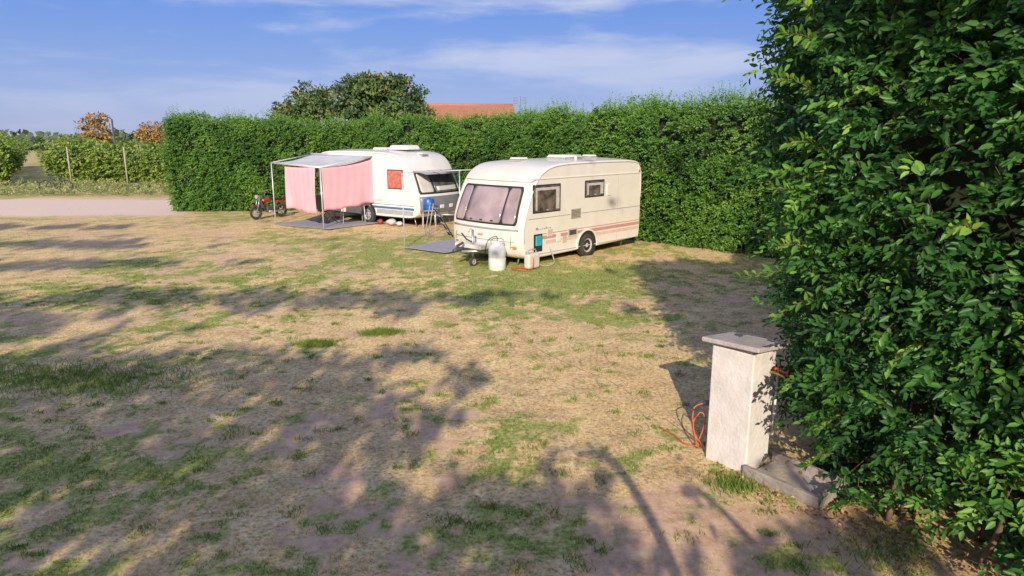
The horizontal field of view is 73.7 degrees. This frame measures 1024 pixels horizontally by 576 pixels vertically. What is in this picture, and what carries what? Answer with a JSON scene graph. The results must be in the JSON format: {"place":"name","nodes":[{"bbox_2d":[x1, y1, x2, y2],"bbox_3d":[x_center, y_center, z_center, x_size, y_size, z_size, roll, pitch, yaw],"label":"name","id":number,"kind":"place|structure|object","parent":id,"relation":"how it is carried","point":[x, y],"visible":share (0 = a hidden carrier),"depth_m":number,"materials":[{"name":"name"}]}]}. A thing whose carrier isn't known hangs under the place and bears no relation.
{"place":"outdoors","nodes":[
{"label":"outdoors","id":0,"kind":"place"},
{"bbox_2d":[0,0,835,136],"label":"sky","id":1,"kind":"structure","parent":0,"point":[131,62],"materials":[{"name":"blue"}]},
{"bbox_2d":[0,145,1023,575],"bbox_3d":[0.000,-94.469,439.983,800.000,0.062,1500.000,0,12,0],"label":"ground","id":2,"kind":"structure","parent":0,"point":[740,541],"depth_m":7.66,"materials":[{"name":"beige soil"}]},
{"bbox_2d":[0,141,25,183],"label":"vine row","id":3,"kind":"object","parent":2,"relation":"on","point":[10,162],"visible":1,"depth_m":42.02,"materials":[{"name":"green plant"}]},
{"bbox_2d":[0,132,31,172],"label":"vine row","id":4,"kind":"object","parent":2,"relation":"on","point":[20,147],"visible":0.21,"depth_m":59.19,"materials":[{"name":"green plant"}]},
{"bbox_2d":[39,174,72,192],"bbox_3d":[-24.900,-5.698,37.250,1.750,1.031,0.568,-2,13,-8],"label":"grass tuft","id":5,"kind":"object","parent":2,"relation":"on","point":[53,182],"visible":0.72,"depth_m":37.21,"materials":[{"name":"green plant"}]},
{"bbox_2d":[66,147,72,183],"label":"vineyard post","id":6,"kind":"object","parent":2,"relation":"on","point":[69,164],"visible":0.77,"depth_m":40.36,"materials":[{"name":"wood"}]},
{"bbox_2d":[31,134,118,182],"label":"vine row","id":7,"kind":"object","parent":2,"relation":"on","point":[47,147],"visible":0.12,"depth_m":43.75,"materials":[{"name":"green plant"}]},
{"bbox_2d":[0,129,162,149],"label":"distant trees","id":8,"kind":"object","parent":2,"relation":"on","point":[121,135],"visible":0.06,"depth_m":150.79,"materials":[{"name":"green plant"}]},
{"bbox_2d":[0,177,172,195],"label":"weeds","id":9,"kind":"object","parent":2,"relation":"on","point":[85,185],"visible":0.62,"depth_m":37.02,"materials":[{"name":"green plant"}]},
{"bbox_2d":[73,111,117,145],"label":"autumn tree","id":10,"kind":"object","parent":2,"relation":"on","point":[95,123],"visible":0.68,"depth_m":61.87,"materials":[{"name":"orange plant"}]},
{"bbox_2d":[40,134,150,185],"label":"vine row","id":11,"kind":"object","parent":2,"relation":"on","point":[107,164],"visible":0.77,"depth_m":41.49,"materials":[{"name":"green plant"}]},
{"bbox_2d":[102,117,115,144],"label":"street lamp","id":12,"kind":"object","parent":2,"relation":"on","point":[113,133],"visible":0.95,"depth_m":60.34,"materials":[{"name":"grey metal"}]},
{"bbox_2d":[123,147,128,187],"bbox_3d":[-22.300,-6.900,39.441,0.083,2.400,0.083,-5,13,-22],"label":"vineyard post","id":13,"kind":"object","parent":2,"relation":"on","point":[125,166],"visible":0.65,"depth_m":39.38,"materials":[{"name":"wood"}]},
{"bbox_2d":[116,139,160,175],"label":"vine row","id":14,"kind":"object","parent":2,"relation":"on","point":[139,143],"depth_m":46.97,"materials":[{"name":"green plant"}]},
{"bbox_2d":[131,120,166,146],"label":"autumn tree","id":15,"kind":"object","parent":2,"relation":"on","point":[143,134],"visible":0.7,"depth_m":63.81,"materials":[{"name":"orange plant"}]},
{"bbox_2d":[126,138,175,186],"bbox_3d":[-17.627,-6.935,39.200,11.227,3.281,2.978,6,14,25],"label":"vine row","id":16,"kind":"object","parent":2,"relation":"on","point":[148,165],"visible":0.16,"depth_m":39.99,"materials":[{"name":"green plant"}]},
{"bbox_2d":[250,187,286,219],"bbox_3d":[-9.101,-3.184,25.555,1.551,1.155,0.688,-10,16,-37],"label":"motor scooter","id":17,"kind":"object","parent":2,"relation":"on","point":[268,208],"visible":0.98,"depth_m":25.48,"materials":[{"name":"metal"}]},
{"bbox_2d":[266,80,339,126],"bbox_3d":[-10.817,-7.926,36.075,3.968,5.902,3.017,0,12,0],"label":"walnut tree","id":18,"kind":"object","parent":2,"relation":"on","point":[303,104],"visible":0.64,"depth_m":35.27,"materials":[{"name":"green plant"}]},
{"bbox_2d":[270,153,374,227],"bbox_3d":[-6.743,-3.482,24.003,3.325,2.408,2.245,8,15,33],"label":"caravan awning","id":19,"kind":"object","parent":2,"relation":"on","point":[347,186],"visible":1,"depth_m":23.12,"materials":[{"name":"pink fabric"}]},
{"bbox_2d":[274,218,376,228],"bbox_3d":[-6.450,-2.267,23.926,2.975,0.012,2.256,7,14,29],"label":"ground mat","id":20,"kind":"object","parent":2,"relation":"on","point":[329,224],"visible":0.86,"depth_m":23.82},
{"bbox_2d":[315,195,337,223],"bbox_3d":[-6.532,-2.773,23.932,0.508,1.010,0.609,11,17,41],"label":"folding chair","id":21,"kind":"object","parent":20,"relation":"on","point":[318,202],"visible":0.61,"depth_m":23.80,"materials":[{"name":"grey plastic"}]},
{"bbox_2d":[340,203,366,223],"bbox_3d":[-5.600,-2.644,23.997,0.900,0.715,0.600,-5,14,-22],"label":"camping table","id":22,"kind":"object","parent":20,"relation":"on","point":[361,211],"visible":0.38,"depth_m":23.91,"materials":[{"name":"grey plastic"}]},
{"bbox_2d":[316,69,436,126],"bbox_3d":[-6.926,-7.925,35.006,6.248,6.356,4.500,3,13,11],"label":"walnut tree","id":23,"kind":"object","parent":2,"relation":"on","point":[362,89],"visible":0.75,"depth_m":33.81,"materials":[{"name":"green plant"}]},
{"bbox_2d":[318,145,462,225],"bbox_3d":[-4.178,-3.780,24.787,5.894,2.770,2.390,9,15,35],"label":"white caravan","id":24,"kind":"object","parent":2,"relation":"on","point":[391,163],"visible":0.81,"depth_m":23.53,"materials":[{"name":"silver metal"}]},
{"bbox_2d":[356,163,369,209],"bbox_3d":[-5.262,-3.580,24.187,0.620,1.680,0.030,9,15,35],"label":"door","id":25,"kind":"structure","parent":24,"relation":"in","point":[359,207],"depth_m":24.34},
{"bbox_2d":[387,170,401,188],"bbox_3d":[-3.979,-3.689,23.200,0.700,0.600,0.030,9,15,35],"label":"window pane","id":26,"kind":"structure","parent":24,"relation":"in","point":[394,178],"depth_m":23.19,"materials":[{"name":"fabric"}]},
{"bbox_2d":[430,174,457,191],"bbox_3d":[-2.372,-3.740,23.890,0.446,0.690,1.273,9,15,35],"label":"front window","id":27,"kind":"structure","parent":24,"relation":"in","point":[444,179],"depth_m":23.79,"materials":[{"name":"grey glass"}]},
{"bbox_2d":[386,219,395,224],"bbox_3d":[-4.174,-2.283,23.557,0.386,0.220,0.300,0,12,0],"label":"plastic bag","id":28,"kind":"object","parent":2,"relation":"on","point":[391,221],"visible":0.99,"depth_m":23.48,"materials":[{"name":"white plastic"}]},
{"bbox_2d":[421,209,436,229],"bbox_3d":[-2.750,-2.272,22.645,0.500,0.635,0.400,-3,13,-11],"label":"stand","id":29,"kind":"object","parent":2,"relation":"on","point":[422,210],"visible":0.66,"depth_m":22.50,"materials":[{"name":"grey plastic"}]},
{"bbox_2d":[423,197,434,209],"bbox_3d":[-2.750,-2.792,22.530,0.380,0.420,0.380,0,12,0],"label":"blue water drum","id":30,"kind":"object","parent":29,"relation":"on","point":[427,201],"visible":0.85,"depth_m":22.39,"materials":[{"name":"plastic"}]},
{"bbox_2d":[404,239,455,252],"bbox_3d":[-1.700,-1.168,18.946,1.640,0.012,1.952,10,16,38],"label":"ground mat","id":31,"kind":"object","parent":2,"relation":"on","point":[445,246],"visible":0.71,"depth_m":18.80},
{"bbox_2d":[401,169,471,248],"bbox_3d":[-1.551,-2.320,19.266,2.410,2.190,2.151,3,13,13],"label":"awning frame","id":32,"kind":"object","parent":2,"relation":"on","point":[459,170],"visible":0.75,"depth_m":18.48,"materials":[{"name":"metal"}]},
{"bbox_2d":[425,202,452,237],"bbox_3d":[-2.252,-2.099,20.904,0.810,1.068,0.444,-5,13,-20],"label":"step ladder","id":33,"kind":"object","parent":2,"relation":"on","point":[435,208],"visible":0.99,"depth_m":20.89,"materials":[{"name":"grey metal"}]},
{"bbox_2d":[485,236,505,270],"bbox_3d":[-0.352,-0.809,15.618,0.399,0.798,0.459,6,14,24],"label":"gas bottle","id":34,"kind":"object","parent":2,"relation":"on","point":[497,255],"visible":1,"depth_m":15.51,"materials":[{"name":"white metal"}]},
{"bbox_2d":[158,79,850,258],"bbox_3d":[-0.812,-4.345,23.794,28.419,4.894,7.320,7,14,29],"label":"boundary hedge","id":35,"kind":"object","parent":2,"relation":"on","point":[691,161],"visible":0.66,"depth_m":22.59,"materials":[{"name":"green plant"}]},
{"bbox_2d":[513,96,526,105],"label":"tv antenna","id":36,"kind":"object","parent":2,"relation":"on","point":[520,97],"visible":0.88,"depth_m":50.19,"materials":[{"name":"metal"}]},
{"bbox_2d":[511,258,533,270],"bbox_3d":[0.250,-0.552,15.573,0.524,0.305,0.376,0,12,0],"label":"orange hose coil","id":37,"kind":"object","parent":2,"relation":"on","point":[524,269],"visible":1,"depth_m":15.54,"materials":[{"name":"orange rubber"}]},
{"bbox_2d":[524,249,538,268],"bbox_3d":[0.460,-0.678,15.777,0.180,0.455,0.400,12,17,43],"label":"waste container","id":38,"kind":"object","parent":2,"relation":"on","point":[528,259],"visible":0.98,"depth_m":15.67,"materials":[{"name":"grey plastic"}]},
{"bbox_2d":[452,154,641,265],"bbox_3d":[0.678,-2.123,17.721,2.490,2.625,5.863,12,17,43],"label":"touring caravan","id":39,"kind":"object","parent":2,"relation":"on","point":[585,204],"visible":0.98,"depth_m":16.69,"materials":[{"name":"white metal"}]},
{"bbox_2d":[457,185,473,218],"bbox_3d":[-1.152,-2.146,16.972,0.372,0.807,0.363,-9,15,-36],"label":"front window","id":40,"kind":"structure","parent":39,"relation":"in","point":[467,193],"depth_m":16.94,"materials":[{"name":"glass"}]},
{"bbox_2d":[465,186,508,222],"bbox_3d":[-0.611,-2.017,16.393,1.197,0.808,0.412,12,17,43],"label":"front window","id":41,"kind":"structure","parent":39,"relation":"in","point":[486,203],"depth_m":16.32,"materials":[{"name":"pink glass"}]},
{"bbox_2d":[502,188,520,223],"bbox_3d":[0.001,-1.905,15.884,0.363,0.807,0.372,8,15,34],"label":"front window","id":42,"kind":"structure","parent":39,"relation":"in","point":[510,210],"depth_m":15.85,"materials":[{"name":"glass"}]},
{"bbox_2d":[534,185,559,212],"bbox_3d":[0.832,-2.115,16.099,0.030,0.600,0.930,12,17,43],"label":"window pane","id":43,"kind":"structure","parent":39,"relation":"in","point":[546,199],"depth_m":16.05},
{"bbox_2d":[586,180,603,196],"bbox_3d":[2.110,-2.533,17.362,0.030,0.370,0.750,12,17,43],"label":"window pane","id":44,"kind":"structure","parent":39,"relation":"in","point":[593,189],"depth_m":17.33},
{"bbox_2d":[539,247,554,266],"bbox_3d":[0.855,-0.749,16.209,0.266,0.424,0.608,7,14,30],"label":"grey hose","id":45,"kind":"object","parent":2,"relation":"on","point":[553,260],"visible":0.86,"depth_m":16.24,"materials":[{"name":"plastic"}]},
{"bbox_2d":[485,270,694,440],"bbox_3d":[0.419,0.606,11.085,1.187,0.046,9.160,-2,13,-10],"label":"electric cable","id":46,"kind":"object","parent":2,"relation":"on","point":[574,366],"visible":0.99,"depth_m":9.27,"materials":[{"name":"rubber"}]},
{"bbox_2d":[552,281,694,439],"bbox_3d":[1.274,0.598,11.138,0.337,0.037,8.962,-1,13,-6],"label":"electric cable","id":47,"kind":"object","parent":2,"relation":"on","point":[640,379],"visible":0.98,"depth_m":8.58,"materials":[{"name":"orange rubber"}]},
{"bbox_2d":[620,94,669,110],"bbox_3d":[5.100,-5.029,26.096,3.337,4.569,3.186,0,12,0],"label":"distant bush","id":48,"kind":"object","parent":2,"relation":"on","point":[644,103],"visible":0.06,"depth_m":25.25,"materials":[{"name":"green plant"}]},
{"bbox_2d":[660,403,705,448],"bbox_3d":[1.740,1.297,6.861,0.159,0.475,0.604,-5,13,-21],"label":"garden hose","id":49,"kind":"object","parent":2,"relation":"on","point":[695,435],"visible":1,"depth_m":6.66,"materials":[{"name":"orange rubber"}]},
{"bbox_2d":[702,332,791,472],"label":"water and power post","id":50,"kind":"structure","parent":2,"relation":"on","point":[743,373],"depth_m":6.21,"materials":[{"name":"paint"}]},
{"bbox_2d":[742,451,848,509],"bbox_3d":[2.496,1.680,6.029,0.510,0.110,0.720,-9,15,-36],"label":"drain basin","id":51,"kind":"object","parent":2,"relation":"on","point":[810,485],"visible":0.75,"depth_m":6.00,"materials":[{"name":"concrete"}]},
{"bbox_2d":[697,429,1017,575],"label":"fallen leaves","id":52,"kind":"object","parent":2,"relation":"on","point":[904,539],"visible":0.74,"depth_m":5.28,"materials":[{"name":"brown plant"}]},
{"bbox_2d":[721,0,1023,575],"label":"elm hedge","id":53,"kind":"object","parent":2,"relation":"on","point":[925,140],"visible":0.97,"depth_m":4.79,"materials":[{"name":"green plant"}]},
{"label":"walls","id":54,"kind":"object","parent":2,"relation":"on","visible":0},
{"bbox_2d":[416,105,515,121],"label":"roof","id":55,"kind":"structure","parent":54,"relation":"on","point":[459,109],"depth_m":50.85,"materials":[{"name":"tile"}]},
{"bbox_2d":[424,103,512,105],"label":"ridge","id":56,"kind":"structure","parent":55,"relation":"on","point":[468,104],"depth_m":52.14,"materials":[{"name":"tile"}]}
]}

